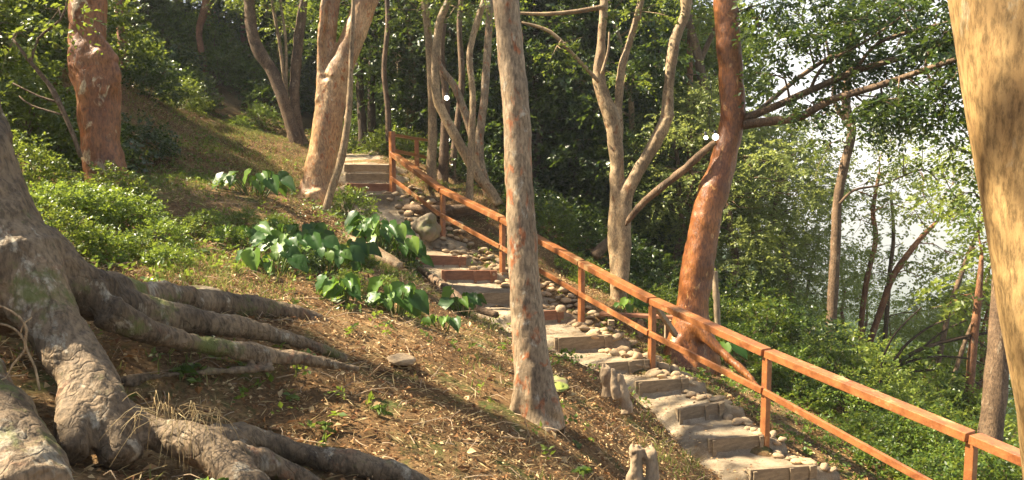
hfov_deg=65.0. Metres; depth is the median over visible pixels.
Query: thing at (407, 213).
cobble stone
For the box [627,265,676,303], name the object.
leafy shrub
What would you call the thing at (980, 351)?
forest tree
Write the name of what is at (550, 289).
cobble stone
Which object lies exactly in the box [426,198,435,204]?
cobble stone
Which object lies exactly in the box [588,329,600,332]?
cobble stone
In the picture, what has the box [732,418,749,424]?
cobble stone
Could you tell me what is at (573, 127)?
forest tree
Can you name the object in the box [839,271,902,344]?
forest tree
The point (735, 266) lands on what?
forest tree
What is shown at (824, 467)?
cobble stone
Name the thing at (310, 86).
leafy shrub
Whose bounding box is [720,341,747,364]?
broad leaved plant
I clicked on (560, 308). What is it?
cobble stone
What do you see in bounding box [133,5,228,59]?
leafy shrub
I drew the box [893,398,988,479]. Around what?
leafy shrub
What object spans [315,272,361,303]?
broad leaved plant
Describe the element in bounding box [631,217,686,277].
leafy shrub
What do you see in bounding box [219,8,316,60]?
leafy shrub
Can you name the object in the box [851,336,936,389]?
leafy shrub
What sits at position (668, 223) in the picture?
leafy shrub
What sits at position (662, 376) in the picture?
cobble stone
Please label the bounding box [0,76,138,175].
leafy shrub
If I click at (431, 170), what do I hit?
slender tree
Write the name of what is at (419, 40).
forest tree
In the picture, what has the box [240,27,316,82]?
leafy shrub
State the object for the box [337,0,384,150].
slender tree
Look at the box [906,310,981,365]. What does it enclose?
forest tree
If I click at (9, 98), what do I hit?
leafy shrub
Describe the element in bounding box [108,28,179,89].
leafy shrub
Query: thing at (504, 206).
leafy shrub
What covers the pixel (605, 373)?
stump
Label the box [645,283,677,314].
leafy shrub
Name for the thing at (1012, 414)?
leafy shrub
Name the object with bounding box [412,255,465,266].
timber step
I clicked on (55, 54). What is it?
forest tree
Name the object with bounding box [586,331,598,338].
cobble stone
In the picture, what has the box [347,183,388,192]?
timber step
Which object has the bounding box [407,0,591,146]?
forest tree
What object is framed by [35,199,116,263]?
leafy shrub
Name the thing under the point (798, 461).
cobble stone
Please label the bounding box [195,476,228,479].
seedling
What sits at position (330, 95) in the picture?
forking tree
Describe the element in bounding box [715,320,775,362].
leafy shrub
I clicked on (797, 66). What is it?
sky
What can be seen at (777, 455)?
cobble stone
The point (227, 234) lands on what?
leafy shrub
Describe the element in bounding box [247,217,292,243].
leafy shrub
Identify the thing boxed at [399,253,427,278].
leafy shrub
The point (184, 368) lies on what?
seedling
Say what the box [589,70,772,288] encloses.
forest tree
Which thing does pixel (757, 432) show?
cobble stone
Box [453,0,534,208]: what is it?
slender tree
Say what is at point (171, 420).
straw tuft
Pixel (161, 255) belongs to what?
leafy shrub
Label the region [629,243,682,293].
leafy shrub
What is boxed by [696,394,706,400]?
cobble stone
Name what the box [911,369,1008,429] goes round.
leafy shrub
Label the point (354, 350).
twigs
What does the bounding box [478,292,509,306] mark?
timber step
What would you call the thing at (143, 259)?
ground cover
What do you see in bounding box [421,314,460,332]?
broad leaved plant
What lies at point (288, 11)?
forest tree
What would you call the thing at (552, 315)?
timber step
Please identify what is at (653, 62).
forest tree
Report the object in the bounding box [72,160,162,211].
leafy shrub
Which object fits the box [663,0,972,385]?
red tree
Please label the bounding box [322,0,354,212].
sapling
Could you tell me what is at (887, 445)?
leafy shrub
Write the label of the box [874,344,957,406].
leafy shrub
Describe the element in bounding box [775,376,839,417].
leafy shrub
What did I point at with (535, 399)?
pale tree
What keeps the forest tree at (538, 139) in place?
on the ground at (214, 394)
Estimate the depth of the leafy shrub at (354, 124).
22.40 m
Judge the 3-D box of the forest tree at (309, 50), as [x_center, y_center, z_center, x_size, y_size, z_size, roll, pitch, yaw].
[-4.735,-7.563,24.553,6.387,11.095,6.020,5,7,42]
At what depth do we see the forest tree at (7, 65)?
10.98 m
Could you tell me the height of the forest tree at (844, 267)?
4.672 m
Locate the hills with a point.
(916, 229)
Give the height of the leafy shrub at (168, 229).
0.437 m
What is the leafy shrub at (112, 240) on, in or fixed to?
on the ground at (214, 394)
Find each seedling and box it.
[168,363,200,379]
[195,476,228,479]
[316,421,336,435]
[368,404,392,415]
[571,465,592,478]
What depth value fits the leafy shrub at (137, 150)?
12.68 m
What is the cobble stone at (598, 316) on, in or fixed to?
on the ground at (214, 394)
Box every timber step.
[344,164,388,173]
[345,173,388,182]
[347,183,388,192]
[350,194,394,204]
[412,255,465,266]
[441,270,496,282]
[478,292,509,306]
[543,310,563,322]
[554,334,611,352]
[597,358,649,373]
[634,377,688,396]
[675,401,724,424]
[707,434,763,457]
[747,464,816,479]
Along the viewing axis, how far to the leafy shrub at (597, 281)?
14.59 m
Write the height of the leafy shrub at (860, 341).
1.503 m
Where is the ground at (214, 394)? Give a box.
[0,0,1016,479]
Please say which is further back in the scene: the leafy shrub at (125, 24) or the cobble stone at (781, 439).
the leafy shrub at (125, 24)
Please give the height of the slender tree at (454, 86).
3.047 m
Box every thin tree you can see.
[787,115,932,347]
[826,174,956,350]
[862,146,989,346]
[892,135,983,373]
[908,193,990,427]
[933,247,991,385]
[959,268,990,366]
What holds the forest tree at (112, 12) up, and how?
on the ground at (214, 394)
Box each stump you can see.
[599,363,610,397]
[610,368,632,414]
[626,443,659,479]
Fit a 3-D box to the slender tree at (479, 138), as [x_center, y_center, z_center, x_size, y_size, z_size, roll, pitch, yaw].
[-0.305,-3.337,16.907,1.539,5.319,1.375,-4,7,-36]
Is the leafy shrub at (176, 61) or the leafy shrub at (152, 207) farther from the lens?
the leafy shrub at (176, 61)
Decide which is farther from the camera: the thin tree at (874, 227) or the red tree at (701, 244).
the thin tree at (874, 227)
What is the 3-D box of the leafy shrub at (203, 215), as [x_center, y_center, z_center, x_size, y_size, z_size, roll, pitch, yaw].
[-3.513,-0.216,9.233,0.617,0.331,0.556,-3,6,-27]
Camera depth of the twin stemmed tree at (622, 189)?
13.87 m
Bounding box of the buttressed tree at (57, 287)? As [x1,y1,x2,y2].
[0,100,430,479]
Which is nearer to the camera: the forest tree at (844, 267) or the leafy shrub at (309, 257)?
the leafy shrub at (309, 257)
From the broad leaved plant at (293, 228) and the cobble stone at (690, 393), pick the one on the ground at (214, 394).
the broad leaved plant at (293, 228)
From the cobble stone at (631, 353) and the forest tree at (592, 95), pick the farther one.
the forest tree at (592, 95)
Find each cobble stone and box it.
[394,204,402,208]
[404,210,413,216]
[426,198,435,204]
[458,250,467,254]
[478,247,488,251]
[500,282,509,287]
[546,287,554,291]
[556,305,565,312]
[557,286,566,292]
[560,297,571,302]
[567,319,576,324]
[571,322,581,326]
[578,326,590,330]
[585,320,592,324]
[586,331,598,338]
[587,310,596,314]
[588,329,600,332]
[594,313,605,318]
[609,350,619,355]
[612,333,624,341]
[618,345,629,351]
[627,351,634,356]
[629,340,637,345]
[632,352,642,358]
[646,370,662,377]
[657,362,668,369]
[657,374,666,378]
[670,364,679,371]
[670,371,681,375]
[685,391,696,396]
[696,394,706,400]
[709,396,720,401]
[722,399,732,404]
[723,413,732,419]
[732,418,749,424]
[732,421,742,424]
[752,431,762,434]
[770,430,775,437]
[772,449,781,453]
[773,452,784,457]
[778,436,786,441]
[790,458,805,464]
[802,461,812,464]
[820,462,828,471]
[826,467,836,472]
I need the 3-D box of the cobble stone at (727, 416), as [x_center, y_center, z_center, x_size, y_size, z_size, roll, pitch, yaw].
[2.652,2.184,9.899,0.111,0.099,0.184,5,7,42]
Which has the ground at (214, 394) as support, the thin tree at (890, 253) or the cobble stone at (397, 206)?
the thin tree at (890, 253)
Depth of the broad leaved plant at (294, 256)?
7.81 m
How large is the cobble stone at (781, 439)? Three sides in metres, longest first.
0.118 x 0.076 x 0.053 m
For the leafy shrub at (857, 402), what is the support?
on the ground at (214, 394)
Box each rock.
[190,285,222,290]
[199,286,218,290]
[387,353,415,365]
[553,375,568,391]
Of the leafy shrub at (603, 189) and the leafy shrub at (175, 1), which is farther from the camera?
the leafy shrub at (175, 1)
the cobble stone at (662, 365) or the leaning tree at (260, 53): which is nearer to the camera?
the cobble stone at (662, 365)
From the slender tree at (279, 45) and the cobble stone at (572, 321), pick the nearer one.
the cobble stone at (572, 321)
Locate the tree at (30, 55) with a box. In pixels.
[0,0,115,157]
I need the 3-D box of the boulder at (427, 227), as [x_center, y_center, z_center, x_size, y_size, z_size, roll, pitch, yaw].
[-1.594,-0.237,14.908,0.516,0.563,0.376,2,6,18]
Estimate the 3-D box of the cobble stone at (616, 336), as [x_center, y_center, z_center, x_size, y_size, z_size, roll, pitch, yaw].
[1.576,1.443,12.028,0.299,0.097,0.140,-27,17,-38]
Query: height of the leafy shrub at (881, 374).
1.367 m
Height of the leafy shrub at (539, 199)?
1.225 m
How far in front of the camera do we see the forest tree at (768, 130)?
27.12 m
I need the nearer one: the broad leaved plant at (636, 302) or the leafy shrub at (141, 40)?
the broad leaved plant at (636, 302)
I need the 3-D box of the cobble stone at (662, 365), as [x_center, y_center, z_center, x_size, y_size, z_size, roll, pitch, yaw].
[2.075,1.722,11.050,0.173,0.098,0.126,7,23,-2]
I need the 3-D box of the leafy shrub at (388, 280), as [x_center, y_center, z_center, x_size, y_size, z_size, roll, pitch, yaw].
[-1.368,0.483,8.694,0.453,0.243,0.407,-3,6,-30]
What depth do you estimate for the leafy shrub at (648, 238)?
20.17 m
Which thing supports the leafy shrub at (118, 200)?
on the ground at (214, 394)
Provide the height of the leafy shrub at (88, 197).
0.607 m
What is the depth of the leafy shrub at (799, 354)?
12.71 m
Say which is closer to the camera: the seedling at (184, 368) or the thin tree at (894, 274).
the seedling at (184, 368)
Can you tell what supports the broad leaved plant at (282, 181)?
on the ground at (214, 394)
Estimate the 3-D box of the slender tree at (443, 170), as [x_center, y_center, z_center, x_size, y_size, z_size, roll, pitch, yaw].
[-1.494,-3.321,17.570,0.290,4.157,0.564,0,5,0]
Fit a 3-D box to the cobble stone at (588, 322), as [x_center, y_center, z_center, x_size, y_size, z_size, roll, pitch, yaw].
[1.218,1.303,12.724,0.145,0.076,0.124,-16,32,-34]
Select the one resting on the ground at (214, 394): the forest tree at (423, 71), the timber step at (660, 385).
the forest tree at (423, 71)
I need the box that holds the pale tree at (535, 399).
[493,0,564,432]
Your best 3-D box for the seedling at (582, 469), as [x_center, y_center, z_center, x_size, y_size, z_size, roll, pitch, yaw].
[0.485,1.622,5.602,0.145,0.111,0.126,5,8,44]
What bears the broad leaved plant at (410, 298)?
on the ground at (214, 394)
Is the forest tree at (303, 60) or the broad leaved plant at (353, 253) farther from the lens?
the forest tree at (303, 60)
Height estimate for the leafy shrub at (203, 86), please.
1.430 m
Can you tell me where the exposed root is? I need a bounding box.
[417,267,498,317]
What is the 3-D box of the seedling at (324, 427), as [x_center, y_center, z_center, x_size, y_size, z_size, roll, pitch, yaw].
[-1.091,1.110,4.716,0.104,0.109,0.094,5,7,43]
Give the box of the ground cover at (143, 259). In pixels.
[5,91,1014,479]
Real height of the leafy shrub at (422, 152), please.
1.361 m
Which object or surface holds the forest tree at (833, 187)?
on the ground at (214, 394)
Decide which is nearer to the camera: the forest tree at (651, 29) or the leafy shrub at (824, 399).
the leafy shrub at (824, 399)
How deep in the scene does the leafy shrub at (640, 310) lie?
13.63 m
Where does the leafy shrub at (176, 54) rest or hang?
on the ground at (214, 394)
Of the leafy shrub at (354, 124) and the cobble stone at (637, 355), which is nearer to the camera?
the cobble stone at (637, 355)
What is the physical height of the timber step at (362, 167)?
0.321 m
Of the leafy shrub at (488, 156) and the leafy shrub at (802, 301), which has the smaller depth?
the leafy shrub at (802, 301)
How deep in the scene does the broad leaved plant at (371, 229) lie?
11.44 m
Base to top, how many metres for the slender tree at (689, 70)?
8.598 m
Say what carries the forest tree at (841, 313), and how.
on the ground at (214, 394)
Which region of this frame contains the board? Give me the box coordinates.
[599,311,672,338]
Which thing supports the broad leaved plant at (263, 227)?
on the ground at (214, 394)
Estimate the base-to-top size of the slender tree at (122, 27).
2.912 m
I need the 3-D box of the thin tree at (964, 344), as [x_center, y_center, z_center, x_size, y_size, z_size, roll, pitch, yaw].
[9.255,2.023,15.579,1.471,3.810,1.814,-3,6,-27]
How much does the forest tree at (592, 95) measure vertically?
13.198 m
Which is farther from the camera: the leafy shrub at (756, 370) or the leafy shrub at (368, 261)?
the leafy shrub at (756, 370)
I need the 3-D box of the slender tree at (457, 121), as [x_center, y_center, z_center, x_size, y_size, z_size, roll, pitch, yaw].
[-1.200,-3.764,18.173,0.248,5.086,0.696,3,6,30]
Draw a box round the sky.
[170,0,969,166]
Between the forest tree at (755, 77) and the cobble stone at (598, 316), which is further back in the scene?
the forest tree at (755, 77)
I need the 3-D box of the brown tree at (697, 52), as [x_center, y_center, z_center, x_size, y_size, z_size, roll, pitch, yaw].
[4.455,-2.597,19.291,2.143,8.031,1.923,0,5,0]
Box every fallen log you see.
[339,230,403,271]
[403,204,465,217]
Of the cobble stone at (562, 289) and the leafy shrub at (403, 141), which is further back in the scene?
the leafy shrub at (403, 141)
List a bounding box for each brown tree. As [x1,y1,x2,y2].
[258,0,319,144]
[659,0,741,287]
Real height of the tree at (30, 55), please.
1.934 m
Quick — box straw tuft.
[99,391,258,468]
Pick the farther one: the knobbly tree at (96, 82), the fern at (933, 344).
the fern at (933, 344)
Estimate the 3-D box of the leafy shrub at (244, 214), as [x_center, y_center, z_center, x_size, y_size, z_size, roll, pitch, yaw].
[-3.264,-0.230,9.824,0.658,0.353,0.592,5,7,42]
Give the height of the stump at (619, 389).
0.473 m
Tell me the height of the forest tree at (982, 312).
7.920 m
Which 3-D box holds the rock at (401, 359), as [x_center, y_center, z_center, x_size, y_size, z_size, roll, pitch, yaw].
[-0.858,0.933,6.251,0.228,0.088,0.204,2,6,23]
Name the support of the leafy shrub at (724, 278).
on the ground at (214, 394)
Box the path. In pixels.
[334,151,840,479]
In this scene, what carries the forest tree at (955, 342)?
on the ground at (214, 394)
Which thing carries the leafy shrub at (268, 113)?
on the ground at (214, 394)
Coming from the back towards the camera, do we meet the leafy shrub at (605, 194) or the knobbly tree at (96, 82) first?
the leafy shrub at (605, 194)
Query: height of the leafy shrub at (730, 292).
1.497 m
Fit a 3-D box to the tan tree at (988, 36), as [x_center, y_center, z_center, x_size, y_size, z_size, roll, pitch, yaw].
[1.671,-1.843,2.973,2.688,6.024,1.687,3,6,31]
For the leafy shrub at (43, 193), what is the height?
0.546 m
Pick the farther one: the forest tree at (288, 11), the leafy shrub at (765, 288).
the forest tree at (288, 11)
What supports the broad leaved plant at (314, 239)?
on the ground at (214, 394)
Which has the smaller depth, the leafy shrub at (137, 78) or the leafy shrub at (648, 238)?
the leafy shrub at (137, 78)
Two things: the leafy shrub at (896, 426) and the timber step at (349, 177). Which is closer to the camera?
the leafy shrub at (896, 426)
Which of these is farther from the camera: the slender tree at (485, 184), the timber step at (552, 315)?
the slender tree at (485, 184)
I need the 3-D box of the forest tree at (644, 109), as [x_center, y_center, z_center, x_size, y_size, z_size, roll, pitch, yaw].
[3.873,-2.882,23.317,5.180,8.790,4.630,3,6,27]
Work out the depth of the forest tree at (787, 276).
18.62 m
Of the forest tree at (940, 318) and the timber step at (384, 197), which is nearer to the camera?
the timber step at (384, 197)
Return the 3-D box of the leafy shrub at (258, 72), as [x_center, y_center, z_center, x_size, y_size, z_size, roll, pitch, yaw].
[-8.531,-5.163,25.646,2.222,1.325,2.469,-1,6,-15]
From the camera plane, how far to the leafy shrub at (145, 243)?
7.38 m
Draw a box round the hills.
[720,155,991,278]
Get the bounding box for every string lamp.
[444,60,448,99]
[704,80,718,139]
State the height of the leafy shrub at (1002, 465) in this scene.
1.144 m
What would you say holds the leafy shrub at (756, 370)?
on the ground at (214, 394)
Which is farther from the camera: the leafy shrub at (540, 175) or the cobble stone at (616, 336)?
the leafy shrub at (540, 175)
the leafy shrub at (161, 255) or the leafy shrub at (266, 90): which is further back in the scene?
the leafy shrub at (266, 90)
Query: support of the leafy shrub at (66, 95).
on the ground at (214, 394)
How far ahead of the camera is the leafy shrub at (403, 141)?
19.52 m
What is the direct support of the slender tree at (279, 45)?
on the ground at (214, 394)
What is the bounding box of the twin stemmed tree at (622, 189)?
[520,0,704,301]
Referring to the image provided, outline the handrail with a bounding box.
[389,131,1020,479]
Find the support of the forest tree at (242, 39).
on the ground at (214, 394)
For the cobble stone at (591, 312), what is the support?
on the ground at (214, 394)
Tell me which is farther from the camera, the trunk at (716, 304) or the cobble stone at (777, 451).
the trunk at (716, 304)
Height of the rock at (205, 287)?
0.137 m
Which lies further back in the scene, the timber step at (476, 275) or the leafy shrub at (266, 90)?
the leafy shrub at (266, 90)
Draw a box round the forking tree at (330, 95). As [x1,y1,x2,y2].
[296,0,378,217]
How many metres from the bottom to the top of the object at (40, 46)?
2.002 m
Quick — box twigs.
[8,156,714,479]
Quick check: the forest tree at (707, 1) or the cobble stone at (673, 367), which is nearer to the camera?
the cobble stone at (673, 367)
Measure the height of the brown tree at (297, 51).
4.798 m
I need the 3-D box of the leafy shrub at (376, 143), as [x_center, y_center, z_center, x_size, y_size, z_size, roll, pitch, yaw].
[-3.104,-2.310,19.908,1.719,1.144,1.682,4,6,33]
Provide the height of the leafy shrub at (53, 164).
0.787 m
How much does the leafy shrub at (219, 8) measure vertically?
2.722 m
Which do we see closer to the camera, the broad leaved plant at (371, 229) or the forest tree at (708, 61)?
the broad leaved plant at (371, 229)
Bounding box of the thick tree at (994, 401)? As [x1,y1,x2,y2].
[900,91,1008,463]
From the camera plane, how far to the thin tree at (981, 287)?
14.00 m
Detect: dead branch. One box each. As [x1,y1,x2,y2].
[591,237,607,259]
[625,140,715,225]
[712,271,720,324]
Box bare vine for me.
[0,305,40,390]
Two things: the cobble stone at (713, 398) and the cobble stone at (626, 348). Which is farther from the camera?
the cobble stone at (626, 348)
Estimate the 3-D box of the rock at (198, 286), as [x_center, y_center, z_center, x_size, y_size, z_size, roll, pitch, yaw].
[-2.591,0.429,6.509,0.464,0.124,0.387,0,5,0]
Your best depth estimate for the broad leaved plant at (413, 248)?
12.09 m
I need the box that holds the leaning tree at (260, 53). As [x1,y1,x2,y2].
[196,0,309,144]
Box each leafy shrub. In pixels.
[0,58,121,169]
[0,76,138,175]
[3,40,76,158]
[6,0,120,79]
[11,128,82,190]
[13,95,159,173]
[26,179,95,224]
[31,178,132,232]
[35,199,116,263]
[64,182,155,231]
[70,221,145,264]
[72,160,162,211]
[100,191,185,233]
[106,0,168,74]
[106,230,173,262]
[108,0,192,41]
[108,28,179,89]
[109,29,165,64]
[119,43,198,104]
[120,53,192,108]
[121,109,185,168]
[130,215,199,249]
[131,55,201,104]
[133,0,224,23]
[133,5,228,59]
[136,240,201,272]
[150,35,215,88]
[156,76,214,116]
[164,217,207,238]
[167,13,260,75]
[167,67,226,116]
[173,0,274,39]
[185,207,232,232]
[197,223,250,249]
[208,57,269,96]
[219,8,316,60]
[219,207,267,226]
[225,115,260,131]
[235,70,315,112]
[235,102,285,132]
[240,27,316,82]
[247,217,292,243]
[259,22,316,63]
[260,211,296,224]
[271,65,353,114]
[272,243,324,276]
[304,126,362,153]
[320,243,363,273]
[331,184,386,222]
[332,268,367,296]
[342,105,384,148]
[343,254,377,271]
[352,74,423,123]
[353,124,412,157]
[378,274,398,289]
[379,126,438,163]
[380,105,459,156]
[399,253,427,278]
[409,133,488,178]
[422,116,502,179]
[456,133,545,187]
[456,145,505,189]
[494,178,564,231]
[497,201,505,215]
[498,155,589,217]
[533,137,596,203]
[535,188,607,243]
[535,200,586,250]
[540,169,609,231]
[553,250,591,280]
[566,258,609,294]
[569,223,660,276]
[577,170,650,221]
[579,204,662,253]
[609,187,685,249]
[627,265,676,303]
[628,297,647,313]
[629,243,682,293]
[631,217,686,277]
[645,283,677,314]
[654,270,748,319]
[709,287,757,342]
[711,270,807,341]
[711,271,780,328]
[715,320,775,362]
[728,292,820,358]
[746,358,801,392]
[749,295,841,341]
[750,342,836,395]
[752,298,871,370]
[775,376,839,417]
[787,328,874,399]
[799,316,894,370]
[810,326,881,360]
[810,374,900,426]
[818,348,936,429]
[829,406,901,444]
[835,428,910,476]
[843,406,941,463]
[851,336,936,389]
[861,337,978,425]
[867,376,975,449]
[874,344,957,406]
[880,451,963,479]
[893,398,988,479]
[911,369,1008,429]
[912,435,1019,479]
[937,377,1017,437]
[943,378,1018,442]
[944,441,1022,479]
[952,405,1019,469]
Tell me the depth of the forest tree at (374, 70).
20.94 m
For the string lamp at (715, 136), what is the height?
0.935 m
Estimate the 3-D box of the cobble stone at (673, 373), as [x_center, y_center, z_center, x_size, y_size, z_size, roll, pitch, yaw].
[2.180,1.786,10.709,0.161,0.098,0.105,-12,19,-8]
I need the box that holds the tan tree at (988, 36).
[947,0,1023,479]
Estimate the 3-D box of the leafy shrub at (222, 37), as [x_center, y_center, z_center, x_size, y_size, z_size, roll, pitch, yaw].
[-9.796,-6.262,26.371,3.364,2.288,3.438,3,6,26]
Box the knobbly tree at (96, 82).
[67,0,131,197]
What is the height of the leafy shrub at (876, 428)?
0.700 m
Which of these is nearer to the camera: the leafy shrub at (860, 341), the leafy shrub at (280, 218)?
the leafy shrub at (280, 218)
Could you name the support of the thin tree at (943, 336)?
on the ground at (214, 394)
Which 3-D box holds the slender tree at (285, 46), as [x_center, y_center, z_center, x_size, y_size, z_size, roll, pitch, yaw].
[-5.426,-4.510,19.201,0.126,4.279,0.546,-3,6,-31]
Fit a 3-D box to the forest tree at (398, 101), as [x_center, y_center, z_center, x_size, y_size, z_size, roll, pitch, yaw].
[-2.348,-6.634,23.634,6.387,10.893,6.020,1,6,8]
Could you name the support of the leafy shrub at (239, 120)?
on the ground at (214, 394)
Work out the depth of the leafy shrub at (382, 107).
25.66 m
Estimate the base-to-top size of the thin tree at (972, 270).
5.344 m
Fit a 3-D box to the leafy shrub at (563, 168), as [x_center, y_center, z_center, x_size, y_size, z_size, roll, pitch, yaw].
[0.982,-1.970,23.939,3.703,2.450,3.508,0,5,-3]
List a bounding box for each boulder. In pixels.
[412,212,441,241]
[445,204,479,215]
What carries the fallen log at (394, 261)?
on the ground at (214, 394)
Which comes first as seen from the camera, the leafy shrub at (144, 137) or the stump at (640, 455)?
the stump at (640, 455)
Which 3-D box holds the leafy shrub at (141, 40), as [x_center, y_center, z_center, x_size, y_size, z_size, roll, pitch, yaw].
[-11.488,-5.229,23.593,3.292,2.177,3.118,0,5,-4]
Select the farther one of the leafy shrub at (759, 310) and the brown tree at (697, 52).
the brown tree at (697, 52)
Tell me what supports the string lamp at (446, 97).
hanging from the slender tree at (485, 184)
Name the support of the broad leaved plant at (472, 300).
on the ground at (214, 394)
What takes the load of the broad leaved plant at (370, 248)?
on the ground at (214, 394)
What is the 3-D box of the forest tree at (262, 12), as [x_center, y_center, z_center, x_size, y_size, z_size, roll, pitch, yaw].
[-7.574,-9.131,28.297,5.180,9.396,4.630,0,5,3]
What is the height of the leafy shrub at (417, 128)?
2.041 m
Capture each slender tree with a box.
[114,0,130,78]
[166,0,242,75]
[271,0,285,88]
[279,0,288,137]
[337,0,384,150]
[347,0,412,152]
[378,0,468,180]
[381,0,390,150]
[426,0,502,205]
[437,14,449,182]
[439,60,479,186]
[449,0,464,178]
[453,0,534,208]
[472,0,538,197]
[645,0,715,235]
[741,0,957,347]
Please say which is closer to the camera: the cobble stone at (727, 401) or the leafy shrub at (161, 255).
the leafy shrub at (161, 255)
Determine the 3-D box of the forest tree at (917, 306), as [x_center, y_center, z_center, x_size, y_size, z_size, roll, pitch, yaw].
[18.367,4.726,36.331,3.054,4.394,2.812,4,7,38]
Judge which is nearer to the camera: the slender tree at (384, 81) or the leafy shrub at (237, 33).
the slender tree at (384, 81)
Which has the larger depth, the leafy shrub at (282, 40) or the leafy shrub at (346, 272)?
the leafy shrub at (282, 40)
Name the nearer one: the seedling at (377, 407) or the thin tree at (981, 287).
the seedling at (377, 407)
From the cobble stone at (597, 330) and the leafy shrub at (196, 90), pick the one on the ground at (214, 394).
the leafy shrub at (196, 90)
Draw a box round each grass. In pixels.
[0,37,703,479]
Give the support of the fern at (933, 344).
on the ground at (214, 394)
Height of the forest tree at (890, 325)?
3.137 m
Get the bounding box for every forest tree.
[0,0,68,106]
[0,0,68,126]
[0,0,124,89]
[228,0,341,47]
[230,2,278,55]
[277,0,318,33]
[284,0,401,108]
[284,0,434,127]
[307,0,482,148]
[338,0,503,131]
[361,0,555,154]
[382,15,493,129]
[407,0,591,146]
[446,0,640,206]
[475,0,670,201]
[521,0,686,170]
[522,0,710,241]
[536,1,617,147]
[549,0,717,232]
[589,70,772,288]
[608,0,713,142]
[609,0,746,232]
[622,0,814,251]
[644,95,845,300]
[678,0,777,167]
[681,115,859,313]
[717,107,845,282]
[718,149,885,314]
[755,219,859,323]
[800,241,882,330]
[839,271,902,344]
[864,309,919,351]
[887,296,935,347]
[890,310,950,363]
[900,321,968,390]
[904,238,1011,387]
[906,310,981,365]
[908,278,1014,407]
[922,320,981,386]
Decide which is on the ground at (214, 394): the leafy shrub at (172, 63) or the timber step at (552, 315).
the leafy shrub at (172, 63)
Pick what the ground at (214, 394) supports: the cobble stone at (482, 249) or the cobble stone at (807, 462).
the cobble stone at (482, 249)
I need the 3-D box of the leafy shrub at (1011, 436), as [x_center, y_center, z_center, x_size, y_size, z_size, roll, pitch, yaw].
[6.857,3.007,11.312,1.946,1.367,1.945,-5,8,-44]
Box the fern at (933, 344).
[879,307,987,383]
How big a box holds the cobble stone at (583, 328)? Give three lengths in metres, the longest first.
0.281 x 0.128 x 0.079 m
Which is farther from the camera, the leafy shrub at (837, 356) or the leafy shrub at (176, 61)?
the leafy shrub at (176, 61)
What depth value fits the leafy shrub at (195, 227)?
8.61 m
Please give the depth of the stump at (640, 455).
5.91 m
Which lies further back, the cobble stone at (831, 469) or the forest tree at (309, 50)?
the forest tree at (309, 50)
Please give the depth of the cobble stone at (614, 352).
11.33 m
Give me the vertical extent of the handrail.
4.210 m
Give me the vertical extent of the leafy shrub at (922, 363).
1.573 m
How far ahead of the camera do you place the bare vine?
3.30 m
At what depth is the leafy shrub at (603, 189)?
23.35 m
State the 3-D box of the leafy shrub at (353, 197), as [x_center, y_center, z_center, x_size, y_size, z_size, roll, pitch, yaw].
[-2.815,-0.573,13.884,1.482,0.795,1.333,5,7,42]
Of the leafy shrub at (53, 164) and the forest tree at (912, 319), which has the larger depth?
the forest tree at (912, 319)
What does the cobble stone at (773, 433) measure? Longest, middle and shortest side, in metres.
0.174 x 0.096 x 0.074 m
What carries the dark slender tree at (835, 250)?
on the ground at (214, 394)
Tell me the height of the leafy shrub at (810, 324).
1.361 m
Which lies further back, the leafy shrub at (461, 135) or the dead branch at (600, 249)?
the leafy shrub at (461, 135)
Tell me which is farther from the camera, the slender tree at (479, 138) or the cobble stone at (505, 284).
the slender tree at (479, 138)
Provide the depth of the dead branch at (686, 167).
12.27 m
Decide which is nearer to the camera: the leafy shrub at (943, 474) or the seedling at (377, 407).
the seedling at (377, 407)
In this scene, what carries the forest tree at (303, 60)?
on the ground at (214, 394)
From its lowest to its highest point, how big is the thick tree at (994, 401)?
7.137 m
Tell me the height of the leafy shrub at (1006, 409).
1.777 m
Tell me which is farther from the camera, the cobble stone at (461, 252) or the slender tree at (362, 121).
the slender tree at (362, 121)
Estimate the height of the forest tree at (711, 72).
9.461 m
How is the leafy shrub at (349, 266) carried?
on the ground at (214, 394)
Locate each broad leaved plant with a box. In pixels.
[212,168,295,197]
[215,220,271,246]
[235,246,309,276]
[248,223,341,260]
[269,219,334,236]
[301,244,364,275]
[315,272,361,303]
[344,210,415,252]
[345,237,381,259]
[364,276,428,318]
[382,234,434,271]
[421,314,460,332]
[438,286,486,316]
[613,297,648,312]
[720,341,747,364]
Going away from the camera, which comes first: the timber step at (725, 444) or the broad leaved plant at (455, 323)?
the broad leaved plant at (455, 323)
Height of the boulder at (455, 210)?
0.238 m

